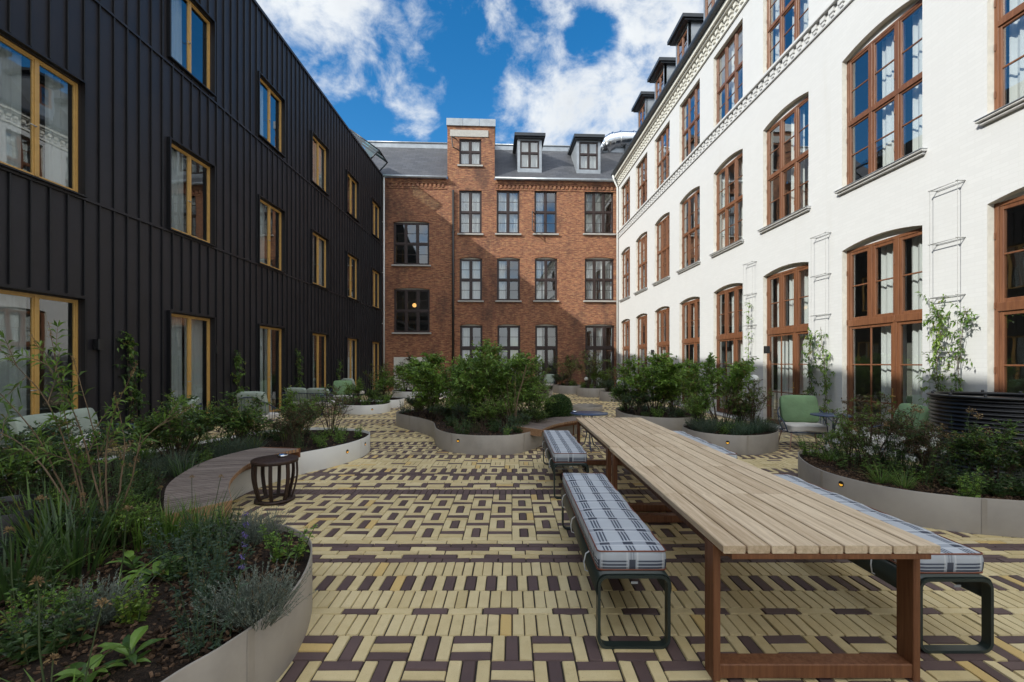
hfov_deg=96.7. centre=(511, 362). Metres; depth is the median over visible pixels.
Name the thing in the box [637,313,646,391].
window
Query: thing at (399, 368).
tall shrub
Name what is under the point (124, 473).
flowering perennial
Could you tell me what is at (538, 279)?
window
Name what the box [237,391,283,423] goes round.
lounge chair
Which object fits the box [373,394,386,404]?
leafy perennial
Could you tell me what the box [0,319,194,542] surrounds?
butterfly bush
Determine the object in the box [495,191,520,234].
window
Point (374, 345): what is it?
window
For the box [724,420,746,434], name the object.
leafy perennial
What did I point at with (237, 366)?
climbing plant
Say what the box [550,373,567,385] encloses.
dense shrub
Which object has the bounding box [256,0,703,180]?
sky
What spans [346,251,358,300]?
window
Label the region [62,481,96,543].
dried allium
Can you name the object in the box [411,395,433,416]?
leafy shrub
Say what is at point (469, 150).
window
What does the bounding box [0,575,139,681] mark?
dried allium
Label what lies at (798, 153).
window
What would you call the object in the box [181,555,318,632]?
silver cushion plant
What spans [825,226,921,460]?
window
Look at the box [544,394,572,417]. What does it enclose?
clipped box ball
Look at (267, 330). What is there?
window
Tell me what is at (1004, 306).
window
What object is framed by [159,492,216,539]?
strap leaved clump
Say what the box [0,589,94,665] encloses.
leafy perennial
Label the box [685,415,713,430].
lavender
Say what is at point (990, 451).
dense shrub
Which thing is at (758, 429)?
ornamental grass
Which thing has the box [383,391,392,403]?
leafy perennial
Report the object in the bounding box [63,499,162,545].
strap leaved clump
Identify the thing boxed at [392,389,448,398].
curved planter
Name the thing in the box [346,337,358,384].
window
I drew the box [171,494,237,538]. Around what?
strap leaved clump
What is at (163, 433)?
dense shrub
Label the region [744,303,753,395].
climbing plant
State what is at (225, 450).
lavender
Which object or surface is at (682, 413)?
leafy perennial
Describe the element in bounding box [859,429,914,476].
white flowering perennial
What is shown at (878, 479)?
ornamental grass
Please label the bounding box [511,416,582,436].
slatted bench
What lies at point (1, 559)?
leafy perennial
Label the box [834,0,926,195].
window
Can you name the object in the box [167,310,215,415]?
window
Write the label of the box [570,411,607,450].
bistro table
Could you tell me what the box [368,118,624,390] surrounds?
brick building
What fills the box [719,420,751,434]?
ornamental grass
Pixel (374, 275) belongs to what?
window
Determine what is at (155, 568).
broad leaved plant
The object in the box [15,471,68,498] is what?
leafy perennial
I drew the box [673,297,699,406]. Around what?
window
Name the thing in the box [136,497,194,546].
strap leaved clump
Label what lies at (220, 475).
dried allium
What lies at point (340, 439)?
leafy perennial
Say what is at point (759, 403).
straggly shrub
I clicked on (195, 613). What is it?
leafy perennial
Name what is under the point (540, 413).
dense shrub
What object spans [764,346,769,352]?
wall lamp
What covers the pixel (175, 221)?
window
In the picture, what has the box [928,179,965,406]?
wire trellis
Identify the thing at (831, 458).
ornamental grass
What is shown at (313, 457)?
curved planter
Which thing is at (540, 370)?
straggly shrub
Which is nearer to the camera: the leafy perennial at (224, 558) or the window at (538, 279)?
the leafy perennial at (224, 558)
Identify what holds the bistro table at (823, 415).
on the paving
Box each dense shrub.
[0,416,135,481]
[0,430,71,494]
[0,440,71,484]
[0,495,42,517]
[57,493,143,544]
[126,394,222,462]
[208,390,273,448]
[365,385,382,404]
[405,393,422,412]
[428,402,452,420]
[450,402,479,423]
[507,412,531,424]
[522,402,548,422]
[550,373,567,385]
[598,379,614,391]
[608,379,646,411]
[620,391,653,414]
[720,391,759,423]
[941,418,1023,489]
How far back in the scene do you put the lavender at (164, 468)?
5.66 m
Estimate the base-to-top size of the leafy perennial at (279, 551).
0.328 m
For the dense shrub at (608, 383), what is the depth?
20.37 m
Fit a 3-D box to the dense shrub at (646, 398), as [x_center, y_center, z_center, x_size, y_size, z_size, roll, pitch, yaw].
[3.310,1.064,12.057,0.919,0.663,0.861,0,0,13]
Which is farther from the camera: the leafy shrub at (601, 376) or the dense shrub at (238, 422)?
the leafy shrub at (601, 376)
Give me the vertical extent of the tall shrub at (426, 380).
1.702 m
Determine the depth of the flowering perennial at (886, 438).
5.59 m
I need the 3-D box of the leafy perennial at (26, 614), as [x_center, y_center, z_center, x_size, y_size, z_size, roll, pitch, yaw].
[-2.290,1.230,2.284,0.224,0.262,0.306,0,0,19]
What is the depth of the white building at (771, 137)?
10.50 m
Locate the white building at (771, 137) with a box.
[611,0,1023,460]
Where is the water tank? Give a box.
[926,390,1023,479]
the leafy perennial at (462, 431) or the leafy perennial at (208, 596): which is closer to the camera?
the leafy perennial at (208, 596)
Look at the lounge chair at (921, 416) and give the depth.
7.23 m
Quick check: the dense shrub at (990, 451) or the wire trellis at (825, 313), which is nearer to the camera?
the dense shrub at (990, 451)
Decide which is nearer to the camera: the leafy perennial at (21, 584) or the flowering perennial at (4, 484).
the leafy perennial at (21, 584)
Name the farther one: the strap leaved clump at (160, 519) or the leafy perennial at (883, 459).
the leafy perennial at (883, 459)
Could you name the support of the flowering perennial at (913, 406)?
on the curved planter at (927, 505)
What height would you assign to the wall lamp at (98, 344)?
0.200 m
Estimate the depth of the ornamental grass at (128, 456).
6.14 m
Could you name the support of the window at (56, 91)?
in the black building at (187, 187)
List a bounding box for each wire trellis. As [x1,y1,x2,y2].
[743,261,756,387]
[810,231,831,396]
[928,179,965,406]
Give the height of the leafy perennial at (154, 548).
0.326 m
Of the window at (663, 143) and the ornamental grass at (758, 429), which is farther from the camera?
the window at (663, 143)
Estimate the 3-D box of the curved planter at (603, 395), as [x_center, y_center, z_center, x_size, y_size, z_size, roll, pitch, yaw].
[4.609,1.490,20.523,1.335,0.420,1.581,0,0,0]
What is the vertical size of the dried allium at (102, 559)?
0.528 m
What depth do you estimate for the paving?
3.40 m
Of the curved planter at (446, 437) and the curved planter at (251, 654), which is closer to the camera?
the curved planter at (251, 654)
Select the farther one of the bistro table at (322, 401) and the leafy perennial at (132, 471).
the bistro table at (322, 401)
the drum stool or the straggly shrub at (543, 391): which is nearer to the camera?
the drum stool
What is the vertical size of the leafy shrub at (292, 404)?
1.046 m
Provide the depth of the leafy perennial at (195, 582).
2.63 m
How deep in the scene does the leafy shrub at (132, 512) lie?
3.27 m
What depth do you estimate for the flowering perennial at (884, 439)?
6.18 m
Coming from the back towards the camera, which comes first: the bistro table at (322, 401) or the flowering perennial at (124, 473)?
the bistro table at (322, 401)
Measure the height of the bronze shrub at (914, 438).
0.897 m
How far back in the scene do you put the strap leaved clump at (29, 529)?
3.18 m
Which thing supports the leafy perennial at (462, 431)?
in the curved planter at (446, 437)
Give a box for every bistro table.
[314,394,332,418]
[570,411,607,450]
[810,413,851,449]
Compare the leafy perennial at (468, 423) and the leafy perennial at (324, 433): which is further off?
the leafy perennial at (468, 423)
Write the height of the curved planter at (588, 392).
0.440 m
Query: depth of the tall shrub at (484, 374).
10.25 m
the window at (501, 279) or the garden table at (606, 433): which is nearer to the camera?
the garden table at (606, 433)
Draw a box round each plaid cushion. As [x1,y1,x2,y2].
[542,430,586,468]
[562,473,665,570]
[674,431,736,458]
[774,474,983,573]
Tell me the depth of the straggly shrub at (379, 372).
18.34 m
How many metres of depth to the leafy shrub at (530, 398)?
10.17 m
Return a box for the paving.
[66,391,1023,681]
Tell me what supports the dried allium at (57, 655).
on the curved planter at (251, 654)
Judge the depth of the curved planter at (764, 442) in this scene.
8.48 m
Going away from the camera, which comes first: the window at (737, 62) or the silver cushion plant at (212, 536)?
the silver cushion plant at (212, 536)
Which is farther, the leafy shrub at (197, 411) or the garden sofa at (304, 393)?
the garden sofa at (304, 393)
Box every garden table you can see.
[576,417,708,511]
[609,447,940,681]
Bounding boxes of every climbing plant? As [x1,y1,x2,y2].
[112,331,150,444]
[232,349,248,410]
[294,348,304,405]
[336,360,343,379]
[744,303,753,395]
[799,327,818,432]
[811,327,834,437]
[914,291,964,406]
[941,302,977,390]
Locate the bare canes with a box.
[500,363,526,422]
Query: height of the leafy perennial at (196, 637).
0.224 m
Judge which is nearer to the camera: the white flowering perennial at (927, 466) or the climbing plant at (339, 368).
the white flowering perennial at (927, 466)
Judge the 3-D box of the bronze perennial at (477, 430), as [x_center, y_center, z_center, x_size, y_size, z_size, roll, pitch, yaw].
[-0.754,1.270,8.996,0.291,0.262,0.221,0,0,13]
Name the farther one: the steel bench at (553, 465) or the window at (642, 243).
the window at (642, 243)
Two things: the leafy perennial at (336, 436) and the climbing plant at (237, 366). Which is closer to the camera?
the leafy perennial at (336, 436)
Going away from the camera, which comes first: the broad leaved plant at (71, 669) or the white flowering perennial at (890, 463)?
the broad leaved plant at (71, 669)
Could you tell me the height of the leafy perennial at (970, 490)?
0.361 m
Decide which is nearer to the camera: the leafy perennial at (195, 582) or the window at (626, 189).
the leafy perennial at (195, 582)
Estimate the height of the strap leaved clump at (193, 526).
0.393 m
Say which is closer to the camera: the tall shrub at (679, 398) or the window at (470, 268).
the tall shrub at (679, 398)
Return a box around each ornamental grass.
[100,446,155,466]
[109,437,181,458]
[110,451,157,473]
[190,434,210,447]
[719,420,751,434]
[725,418,762,434]
[739,420,772,433]
[807,444,847,461]
[850,459,913,482]
[864,463,946,489]
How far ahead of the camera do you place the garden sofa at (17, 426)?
7.60 m
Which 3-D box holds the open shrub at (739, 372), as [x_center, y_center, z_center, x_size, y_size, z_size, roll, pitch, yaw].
[4.296,0.590,9.591,1.710,1.632,1.300,0,0,14]
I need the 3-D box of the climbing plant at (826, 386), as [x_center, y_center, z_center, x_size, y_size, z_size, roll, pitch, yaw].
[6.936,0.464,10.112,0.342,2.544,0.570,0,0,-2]
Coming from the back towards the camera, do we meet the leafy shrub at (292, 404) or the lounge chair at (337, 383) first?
the lounge chair at (337, 383)
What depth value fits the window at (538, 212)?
27.72 m
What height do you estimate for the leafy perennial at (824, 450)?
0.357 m
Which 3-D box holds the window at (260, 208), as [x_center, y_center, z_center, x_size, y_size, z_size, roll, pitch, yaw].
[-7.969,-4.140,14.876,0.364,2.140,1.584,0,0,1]
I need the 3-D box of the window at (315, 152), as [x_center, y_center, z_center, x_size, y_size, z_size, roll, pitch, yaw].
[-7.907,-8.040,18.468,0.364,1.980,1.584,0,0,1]
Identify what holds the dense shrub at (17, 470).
on the curved planter at (313, 457)
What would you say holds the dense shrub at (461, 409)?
in the curved planter at (446, 437)
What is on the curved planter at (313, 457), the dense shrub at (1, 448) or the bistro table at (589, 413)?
the dense shrub at (1, 448)
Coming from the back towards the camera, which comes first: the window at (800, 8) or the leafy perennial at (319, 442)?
the window at (800, 8)
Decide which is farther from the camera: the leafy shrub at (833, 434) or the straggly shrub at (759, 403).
the straggly shrub at (759, 403)
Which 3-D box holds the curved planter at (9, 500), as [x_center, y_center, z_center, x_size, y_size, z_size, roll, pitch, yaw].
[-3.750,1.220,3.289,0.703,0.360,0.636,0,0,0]
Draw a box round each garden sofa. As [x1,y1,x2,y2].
[0,408,133,459]
[282,387,342,415]
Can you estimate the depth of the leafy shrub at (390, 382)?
17.81 m
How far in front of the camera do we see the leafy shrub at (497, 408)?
9.71 m
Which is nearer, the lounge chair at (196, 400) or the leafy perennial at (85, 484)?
the leafy perennial at (85, 484)
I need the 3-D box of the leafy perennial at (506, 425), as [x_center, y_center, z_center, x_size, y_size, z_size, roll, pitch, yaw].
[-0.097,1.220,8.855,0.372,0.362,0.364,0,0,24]
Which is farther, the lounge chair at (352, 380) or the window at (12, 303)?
the lounge chair at (352, 380)
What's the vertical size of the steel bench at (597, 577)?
0.446 m
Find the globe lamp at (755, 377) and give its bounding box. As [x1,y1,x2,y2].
[750,375,758,419]
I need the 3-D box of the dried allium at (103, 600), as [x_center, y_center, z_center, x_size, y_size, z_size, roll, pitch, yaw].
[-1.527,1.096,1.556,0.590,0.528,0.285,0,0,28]
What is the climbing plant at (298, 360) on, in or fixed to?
attached to the black building at (187, 187)
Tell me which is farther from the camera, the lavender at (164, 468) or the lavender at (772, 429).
the lavender at (772, 429)
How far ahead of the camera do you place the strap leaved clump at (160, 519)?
3.42 m
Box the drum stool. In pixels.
[250,454,298,505]
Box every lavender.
[133,447,204,477]
[202,437,257,457]
[219,433,272,453]
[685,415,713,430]
[692,416,724,433]
[748,417,786,432]
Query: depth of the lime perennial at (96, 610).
2.34 m
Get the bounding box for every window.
[0,27,87,197]
[0,285,86,451]
[167,0,216,96]
[167,137,216,246]
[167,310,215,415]
[257,71,285,157]
[257,194,285,272]
[257,324,285,411]
[310,130,329,195]
[310,228,329,289]
[310,331,328,388]
[346,169,358,221]
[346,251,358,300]
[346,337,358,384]
[371,197,380,240]
[371,267,380,309]
[371,341,380,389]
[391,222,430,266]
[392,288,430,333]
[450,130,487,166]
[457,191,482,234]
[458,258,483,301]
[460,324,481,359]
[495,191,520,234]
[495,258,521,301]
[497,324,519,383]
[532,191,558,234]
[533,258,558,301]
[535,324,556,389]
[583,192,615,235]
[583,258,615,301]
[585,324,613,386]
[619,247,629,301]
[622,179,629,224]
[622,319,629,372]
[633,232,647,294]
[637,155,646,208]
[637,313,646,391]
[652,213,669,285]
[657,124,669,188]
[657,306,669,402]
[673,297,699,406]
[676,187,700,273]
[682,82,699,161]
[707,283,742,419]
[710,150,743,256]
[716,23,742,123]
[757,94,810,233]
[761,262,810,434]
[767,0,808,69]
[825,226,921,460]
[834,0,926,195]
[973,0,1023,125]
[994,190,1023,392]
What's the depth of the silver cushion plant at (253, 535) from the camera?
3.38 m
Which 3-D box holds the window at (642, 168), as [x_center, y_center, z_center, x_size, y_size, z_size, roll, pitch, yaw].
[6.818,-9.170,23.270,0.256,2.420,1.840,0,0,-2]
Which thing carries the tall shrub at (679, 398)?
on the curved planter at (671, 423)
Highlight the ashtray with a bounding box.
[277,453,287,457]
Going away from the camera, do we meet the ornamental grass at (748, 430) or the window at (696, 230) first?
the ornamental grass at (748, 430)
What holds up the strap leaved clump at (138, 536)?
in the curved planter at (251, 654)
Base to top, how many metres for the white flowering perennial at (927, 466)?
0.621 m
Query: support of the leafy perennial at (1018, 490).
in the curved planter at (927, 505)
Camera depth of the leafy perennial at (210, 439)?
7.59 m
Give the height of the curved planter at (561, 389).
0.440 m
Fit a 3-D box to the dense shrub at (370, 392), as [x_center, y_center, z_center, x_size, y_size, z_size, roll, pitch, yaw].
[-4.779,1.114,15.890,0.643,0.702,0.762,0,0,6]
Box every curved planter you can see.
[0,427,369,530]
[0,494,57,561]
[0,524,311,681]
[338,400,390,414]
[377,397,403,407]
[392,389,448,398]
[396,408,581,454]
[553,384,580,393]
[572,404,601,410]
[577,387,606,396]
[599,390,620,401]
[616,406,699,430]
[682,422,778,454]
[798,450,1023,537]
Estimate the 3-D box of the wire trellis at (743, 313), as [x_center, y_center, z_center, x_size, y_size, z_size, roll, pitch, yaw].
[6.875,-1.065,13.177,0.157,3.670,0.496,0,0,-2]
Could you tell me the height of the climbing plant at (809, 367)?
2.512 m
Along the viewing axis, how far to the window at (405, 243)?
27.30 m
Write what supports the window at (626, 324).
in the white building at (771, 137)
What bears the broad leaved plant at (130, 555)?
in the curved planter at (251, 654)
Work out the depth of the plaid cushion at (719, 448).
6.26 m
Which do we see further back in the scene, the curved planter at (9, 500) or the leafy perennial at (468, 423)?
the leafy perennial at (468, 423)
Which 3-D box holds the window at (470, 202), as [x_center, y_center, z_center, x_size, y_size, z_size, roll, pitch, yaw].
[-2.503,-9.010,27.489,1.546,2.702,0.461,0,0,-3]
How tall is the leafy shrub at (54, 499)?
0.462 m
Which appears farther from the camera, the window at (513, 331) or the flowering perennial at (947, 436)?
the window at (513, 331)
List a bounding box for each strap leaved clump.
[0,463,160,568]
[0,471,117,558]
[0,487,128,608]
[0,492,148,580]
[57,482,172,553]
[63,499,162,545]
[95,497,169,551]
[131,499,195,546]
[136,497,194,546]
[155,449,204,476]
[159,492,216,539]
[165,483,247,542]
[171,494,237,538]
[205,498,256,541]
[243,435,264,447]
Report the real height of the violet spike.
0.585 m
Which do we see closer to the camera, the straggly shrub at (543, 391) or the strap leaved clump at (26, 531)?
the strap leaved clump at (26, 531)
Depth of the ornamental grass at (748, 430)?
8.75 m
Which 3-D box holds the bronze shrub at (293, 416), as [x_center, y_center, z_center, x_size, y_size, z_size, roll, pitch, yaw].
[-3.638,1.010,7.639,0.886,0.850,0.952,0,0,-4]
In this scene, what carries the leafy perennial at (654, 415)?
in the curved planter at (671, 423)
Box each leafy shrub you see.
[39,486,98,532]
[92,486,172,547]
[156,390,222,455]
[276,384,329,438]
[342,377,364,403]
[372,366,403,397]
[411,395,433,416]
[443,385,474,419]
[467,400,494,428]
[485,391,518,426]
[505,372,557,420]
[589,365,611,386]
[679,385,716,428]
[818,415,872,460]
[996,449,1023,477]
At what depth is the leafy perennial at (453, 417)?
10.30 m
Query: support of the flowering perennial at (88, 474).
on the curved planter at (313, 457)
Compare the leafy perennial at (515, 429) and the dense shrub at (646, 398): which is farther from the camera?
the dense shrub at (646, 398)
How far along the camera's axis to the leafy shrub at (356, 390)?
15.92 m
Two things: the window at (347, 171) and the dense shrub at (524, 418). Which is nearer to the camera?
the dense shrub at (524, 418)
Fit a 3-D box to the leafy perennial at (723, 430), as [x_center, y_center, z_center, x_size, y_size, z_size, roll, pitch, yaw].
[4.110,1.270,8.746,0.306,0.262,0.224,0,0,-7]
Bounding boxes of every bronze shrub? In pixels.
[263,398,321,447]
[877,405,985,480]
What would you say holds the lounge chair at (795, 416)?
on the paving
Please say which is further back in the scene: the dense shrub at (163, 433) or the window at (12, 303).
the window at (12, 303)
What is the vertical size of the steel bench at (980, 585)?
0.446 m
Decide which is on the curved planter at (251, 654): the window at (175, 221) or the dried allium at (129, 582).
the dried allium at (129, 582)
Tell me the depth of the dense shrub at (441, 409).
10.88 m
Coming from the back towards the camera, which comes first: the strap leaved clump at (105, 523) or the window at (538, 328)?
the window at (538, 328)
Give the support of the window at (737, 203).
in the white building at (771, 137)
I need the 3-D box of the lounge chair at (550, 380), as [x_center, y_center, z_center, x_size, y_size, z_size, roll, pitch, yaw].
[2.064,1.188,26.571,0.900,1.031,0.832,0,0,35]
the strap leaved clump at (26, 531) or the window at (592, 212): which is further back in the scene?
the window at (592, 212)
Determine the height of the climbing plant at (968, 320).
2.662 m
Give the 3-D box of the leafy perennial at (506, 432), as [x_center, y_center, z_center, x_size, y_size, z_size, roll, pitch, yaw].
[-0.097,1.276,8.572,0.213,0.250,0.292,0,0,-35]
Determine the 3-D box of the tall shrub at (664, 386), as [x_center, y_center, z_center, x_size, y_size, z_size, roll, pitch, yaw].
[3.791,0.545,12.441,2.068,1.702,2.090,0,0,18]
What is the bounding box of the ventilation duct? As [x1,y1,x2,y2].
[601,131,636,153]
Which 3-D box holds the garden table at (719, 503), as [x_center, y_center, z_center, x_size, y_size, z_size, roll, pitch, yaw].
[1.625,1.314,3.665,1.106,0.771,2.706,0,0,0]
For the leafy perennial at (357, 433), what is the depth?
8.58 m
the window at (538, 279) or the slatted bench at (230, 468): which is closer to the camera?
the slatted bench at (230, 468)
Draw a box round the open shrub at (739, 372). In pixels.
[674,352,758,428]
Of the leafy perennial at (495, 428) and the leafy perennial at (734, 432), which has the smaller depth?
the leafy perennial at (734, 432)
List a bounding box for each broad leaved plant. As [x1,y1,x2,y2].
[53,654,123,681]
[96,625,166,667]
[106,550,146,573]
[117,555,181,589]
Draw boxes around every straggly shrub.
[306,384,361,434]
[362,363,398,396]
[392,362,410,389]
[518,375,553,410]
[524,362,550,382]
[554,355,577,385]
[573,350,610,387]
[606,363,630,385]
[720,378,774,423]
[821,392,910,469]
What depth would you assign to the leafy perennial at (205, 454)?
6.28 m
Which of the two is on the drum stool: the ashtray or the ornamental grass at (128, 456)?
the ashtray
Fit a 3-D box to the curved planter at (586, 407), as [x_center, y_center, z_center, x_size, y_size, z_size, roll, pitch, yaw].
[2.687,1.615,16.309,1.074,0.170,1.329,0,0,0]
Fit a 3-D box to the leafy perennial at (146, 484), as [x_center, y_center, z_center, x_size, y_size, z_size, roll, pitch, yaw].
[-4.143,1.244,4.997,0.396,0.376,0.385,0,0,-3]
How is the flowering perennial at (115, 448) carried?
on the curved planter at (313, 457)
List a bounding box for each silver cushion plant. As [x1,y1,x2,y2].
[13,565,154,635]
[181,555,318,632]
[198,508,260,539]
[212,506,295,546]
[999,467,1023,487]
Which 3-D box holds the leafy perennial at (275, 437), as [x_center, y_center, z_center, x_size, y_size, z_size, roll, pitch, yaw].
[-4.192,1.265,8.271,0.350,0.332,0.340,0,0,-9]
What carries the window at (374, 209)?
in the black building at (187, 187)
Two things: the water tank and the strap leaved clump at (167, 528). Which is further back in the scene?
the water tank
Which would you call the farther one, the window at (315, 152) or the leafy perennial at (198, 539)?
the window at (315, 152)
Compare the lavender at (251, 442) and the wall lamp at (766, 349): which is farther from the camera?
the wall lamp at (766, 349)
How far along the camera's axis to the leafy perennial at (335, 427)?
8.73 m
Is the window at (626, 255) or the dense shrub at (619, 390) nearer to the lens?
the dense shrub at (619, 390)
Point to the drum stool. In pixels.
(268, 461)
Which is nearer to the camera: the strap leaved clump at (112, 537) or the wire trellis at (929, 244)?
the strap leaved clump at (112, 537)
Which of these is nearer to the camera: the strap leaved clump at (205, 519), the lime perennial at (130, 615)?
the lime perennial at (130, 615)
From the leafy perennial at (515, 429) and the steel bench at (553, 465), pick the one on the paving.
the steel bench at (553, 465)
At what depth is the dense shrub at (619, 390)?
12.67 m
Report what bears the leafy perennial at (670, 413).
in the curved planter at (671, 423)
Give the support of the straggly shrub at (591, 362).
on the curved planter at (588, 392)
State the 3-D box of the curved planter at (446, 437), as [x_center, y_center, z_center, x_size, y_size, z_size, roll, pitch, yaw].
[-1.181,1.520,11.227,5.090,0.360,4.448,0,0,31]
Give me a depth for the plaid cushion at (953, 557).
2.83 m
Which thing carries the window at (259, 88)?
in the black building at (187, 187)
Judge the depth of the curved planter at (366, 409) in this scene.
15.04 m
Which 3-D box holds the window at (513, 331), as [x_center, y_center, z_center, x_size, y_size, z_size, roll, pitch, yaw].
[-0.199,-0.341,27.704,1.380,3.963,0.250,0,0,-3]
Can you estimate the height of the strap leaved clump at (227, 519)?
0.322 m
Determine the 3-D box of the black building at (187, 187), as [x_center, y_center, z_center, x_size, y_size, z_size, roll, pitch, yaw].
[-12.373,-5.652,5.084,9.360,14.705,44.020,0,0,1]
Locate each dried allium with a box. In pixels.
[0,525,75,627]
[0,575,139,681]
[25,495,104,591]
[36,505,173,605]
[43,653,59,681]
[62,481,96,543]
[67,492,139,564]
[73,597,111,681]
[130,485,163,541]
[195,474,223,536]
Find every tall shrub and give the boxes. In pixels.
[395,358,418,390]
[397,351,466,416]
[439,354,499,414]
[450,338,546,421]
[613,351,689,412]
[646,356,698,411]
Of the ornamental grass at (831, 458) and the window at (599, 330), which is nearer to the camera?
the ornamental grass at (831, 458)
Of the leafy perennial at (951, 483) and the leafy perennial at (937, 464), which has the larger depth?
the leafy perennial at (937, 464)
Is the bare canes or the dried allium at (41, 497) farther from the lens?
the bare canes
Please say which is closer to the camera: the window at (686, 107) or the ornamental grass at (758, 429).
the ornamental grass at (758, 429)
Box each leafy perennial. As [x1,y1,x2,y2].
[0,476,25,496]
[0,532,75,605]
[0,533,21,564]
[0,572,70,651]
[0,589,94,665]
[5,574,101,628]
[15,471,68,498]
[57,458,104,493]
[113,460,160,490]
[114,462,145,478]
[120,467,169,504]
[142,512,212,562]
[142,514,193,562]
[154,539,228,605]
[157,544,210,581]
[161,580,228,630]
[171,601,231,660]
[172,517,236,570]
[181,440,211,460]
[183,526,262,581]
[185,503,244,555]
[194,444,217,463]
[195,566,239,614]
[204,434,217,446]
[210,434,230,447]
[257,520,317,563]
[261,428,275,438]
[269,428,285,441]
[310,431,323,443]
[313,435,327,448]
[317,426,334,437]
[328,430,348,443]
[333,423,347,434]
[334,426,345,439]
[353,424,364,438]
[360,395,371,404]
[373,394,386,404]
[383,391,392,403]
[398,401,410,413]
[442,411,459,422]
[443,415,458,426]
[453,419,471,434]
[461,416,475,427]
[485,417,500,431]
[496,417,517,432]
[503,426,511,434]
[510,417,524,432]
[640,410,650,416]
[650,408,665,417]
[666,405,680,417]
[676,408,686,416]
[716,424,735,434]
[720,414,739,431]
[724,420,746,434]
[794,434,823,456]
[815,435,843,456]
[860,448,887,461]
[916,454,951,478]
[929,464,978,489]
[953,467,992,497]
[970,471,1015,496]
[1001,472,1023,497]
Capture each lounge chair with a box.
[149,397,201,445]
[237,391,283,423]
[330,380,355,408]
[342,378,365,399]
[541,374,554,386]
[777,395,834,448]
[860,403,929,456]
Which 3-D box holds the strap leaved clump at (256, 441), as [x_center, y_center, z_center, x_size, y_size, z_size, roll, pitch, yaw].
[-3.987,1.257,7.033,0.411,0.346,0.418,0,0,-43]
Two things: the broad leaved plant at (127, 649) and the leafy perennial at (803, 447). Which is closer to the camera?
the broad leaved plant at (127, 649)
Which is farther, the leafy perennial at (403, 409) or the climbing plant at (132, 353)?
the leafy perennial at (403, 409)
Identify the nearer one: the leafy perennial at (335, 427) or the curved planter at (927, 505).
the curved planter at (927, 505)
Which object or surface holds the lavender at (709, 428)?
in the curved planter at (764, 442)
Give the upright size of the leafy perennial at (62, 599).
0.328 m
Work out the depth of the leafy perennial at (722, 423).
9.18 m
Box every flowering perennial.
[0,435,11,496]
[32,432,94,490]
[74,440,138,498]
[92,432,147,490]
[100,445,154,498]
[286,419,311,448]
[824,422,882,469]
[835,427,885,462]
[852,408,934,474]
[854,401,912,465]
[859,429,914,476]
[871,402,957,474]
[886,431,946,484]
[920,408,1022,482]
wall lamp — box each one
[93,339,103,349]
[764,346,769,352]
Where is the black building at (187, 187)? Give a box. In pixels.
[0,0,387,457]
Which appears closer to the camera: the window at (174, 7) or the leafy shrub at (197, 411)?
the leafy shrub at (197, 411)
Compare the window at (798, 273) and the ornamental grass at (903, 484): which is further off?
the window at (798, 273)
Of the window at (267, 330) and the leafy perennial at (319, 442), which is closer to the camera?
the leafy perennial at (319, 442)
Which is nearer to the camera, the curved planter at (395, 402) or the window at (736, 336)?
the window at (736, 336)
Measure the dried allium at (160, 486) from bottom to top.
0.437 m
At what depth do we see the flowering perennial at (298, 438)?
7.34 m
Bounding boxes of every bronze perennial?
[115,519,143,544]
[469,422,479,432]
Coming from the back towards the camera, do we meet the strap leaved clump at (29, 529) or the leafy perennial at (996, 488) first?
the leafy perennial at (996, 488)
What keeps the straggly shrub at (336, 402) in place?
on the curved planter at (313, 457)
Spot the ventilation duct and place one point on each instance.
(612, 141)
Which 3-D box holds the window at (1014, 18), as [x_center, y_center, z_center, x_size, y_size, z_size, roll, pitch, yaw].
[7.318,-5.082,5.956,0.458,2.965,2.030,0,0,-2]
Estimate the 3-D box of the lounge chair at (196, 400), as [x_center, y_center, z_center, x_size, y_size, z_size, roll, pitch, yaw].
[-6.528,1.188,8.862,0.832,1.031,0.900,0,0,-28]
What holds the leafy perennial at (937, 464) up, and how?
in the curved planter at (927, 505)
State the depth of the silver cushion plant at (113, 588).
2.33 m
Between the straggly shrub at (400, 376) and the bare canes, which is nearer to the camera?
the bare canes
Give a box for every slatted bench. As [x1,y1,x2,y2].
[164,447,299,528]
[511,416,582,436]
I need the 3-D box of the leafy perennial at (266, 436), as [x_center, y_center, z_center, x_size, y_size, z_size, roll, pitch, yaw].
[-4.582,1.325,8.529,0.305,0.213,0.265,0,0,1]
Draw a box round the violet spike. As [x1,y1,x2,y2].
[220,512,251,635]
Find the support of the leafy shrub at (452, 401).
on the curved planter at (446, 437)
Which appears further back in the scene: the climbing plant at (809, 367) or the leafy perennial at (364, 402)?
the leafy perennial at (364, 402)
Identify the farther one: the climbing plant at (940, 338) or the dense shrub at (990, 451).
the climbing plant at (940, 338)
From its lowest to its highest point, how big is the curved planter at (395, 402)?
0.300 m
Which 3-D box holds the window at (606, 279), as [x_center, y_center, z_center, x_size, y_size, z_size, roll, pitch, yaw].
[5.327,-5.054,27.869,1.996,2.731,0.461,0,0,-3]
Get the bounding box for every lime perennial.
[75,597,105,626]
[112,578,158,624]
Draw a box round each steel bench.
[542,439,588,498]
[561,487,671,648]
[847,559,993,653]
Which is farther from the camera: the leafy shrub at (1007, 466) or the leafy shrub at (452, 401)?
the leafy shrub at (452, 401)

